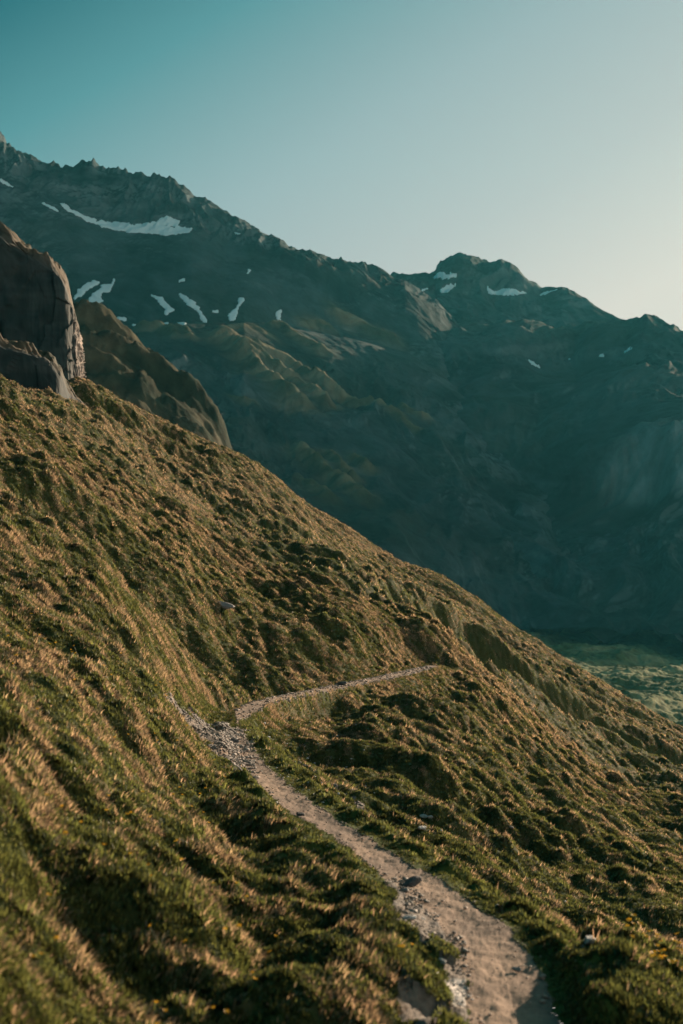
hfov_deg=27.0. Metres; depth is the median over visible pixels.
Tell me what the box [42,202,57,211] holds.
snow patch
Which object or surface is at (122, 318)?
snow patch
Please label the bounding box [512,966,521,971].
rock
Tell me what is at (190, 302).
snow patch
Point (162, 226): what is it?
snow patch
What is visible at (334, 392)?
mountain
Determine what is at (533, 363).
snow patch
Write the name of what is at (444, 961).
rock
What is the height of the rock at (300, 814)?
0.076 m
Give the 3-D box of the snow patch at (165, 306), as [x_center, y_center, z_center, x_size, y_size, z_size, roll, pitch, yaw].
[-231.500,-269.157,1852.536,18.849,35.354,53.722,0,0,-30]
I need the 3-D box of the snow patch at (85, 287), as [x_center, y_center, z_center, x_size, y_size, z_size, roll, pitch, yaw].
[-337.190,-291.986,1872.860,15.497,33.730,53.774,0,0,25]
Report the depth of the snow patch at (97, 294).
1867.22 m
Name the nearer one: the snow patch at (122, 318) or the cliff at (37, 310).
the cliff at (37, 310)
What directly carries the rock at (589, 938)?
on the hillside
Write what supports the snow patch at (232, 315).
on the mountain at (334, 392)
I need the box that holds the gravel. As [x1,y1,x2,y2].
[166,666,559,1023]
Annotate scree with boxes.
[163,692,468,1023]
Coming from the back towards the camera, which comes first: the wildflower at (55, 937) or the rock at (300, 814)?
the rock at (300, 814)
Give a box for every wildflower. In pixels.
[25,954,35,981]
[52,935,59,961]
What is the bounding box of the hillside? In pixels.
[0,374,682,1023]
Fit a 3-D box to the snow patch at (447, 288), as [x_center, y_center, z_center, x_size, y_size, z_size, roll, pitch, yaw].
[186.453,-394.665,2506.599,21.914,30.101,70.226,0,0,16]
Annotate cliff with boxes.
[0,221,86,378]
[0,334,84,404]
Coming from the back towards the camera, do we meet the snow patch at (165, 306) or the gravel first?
the snow patch at (165, 306)
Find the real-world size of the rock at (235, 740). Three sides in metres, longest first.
0.280 x 0.197 x 0.112 m
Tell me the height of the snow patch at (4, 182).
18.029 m
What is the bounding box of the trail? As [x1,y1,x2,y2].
[216,665,559,1023]
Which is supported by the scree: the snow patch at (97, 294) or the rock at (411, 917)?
the rock at (411, 917)
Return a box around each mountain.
[0,132,682,642]
[390,252,682,643]
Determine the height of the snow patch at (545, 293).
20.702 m
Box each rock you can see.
[218,601,234,608]
[230,738,239,742]
[296,812,304,815]
[336,681,346,684]
[399,888,408,892]
[401,915,416,920]
[403,876,421,886]
[438,958,446,964]
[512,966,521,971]
[583,935,595,944]
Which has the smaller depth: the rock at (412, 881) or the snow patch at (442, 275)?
the rock at (412, 881)
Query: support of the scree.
on the hillside
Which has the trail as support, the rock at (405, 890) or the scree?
the rock at (405, 890)
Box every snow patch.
[0,178,12,186]
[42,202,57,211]
[60,203,192,235]
[74,280,99,299]
[89,278,114,302]
[117,317,126,320]
[151,294,173,314]
[179,293,206,322]
[228,297,243,320]
[276,309,281,319]
[433,272,456,279]
[440,283,455,292]
[487,286,525,295]
[528,360,539,367]
[540,289,556,295]
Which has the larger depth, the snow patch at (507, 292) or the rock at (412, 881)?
the snow patch at (507, 292)
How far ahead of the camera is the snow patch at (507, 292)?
2542.92 m
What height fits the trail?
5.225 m
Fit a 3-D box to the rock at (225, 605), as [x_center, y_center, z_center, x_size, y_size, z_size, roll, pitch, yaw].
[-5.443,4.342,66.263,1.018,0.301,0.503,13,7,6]
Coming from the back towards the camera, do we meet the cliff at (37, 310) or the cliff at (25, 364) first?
the cliff at (37, 310)
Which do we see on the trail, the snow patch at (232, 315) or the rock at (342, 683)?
the rock at (342, 683)

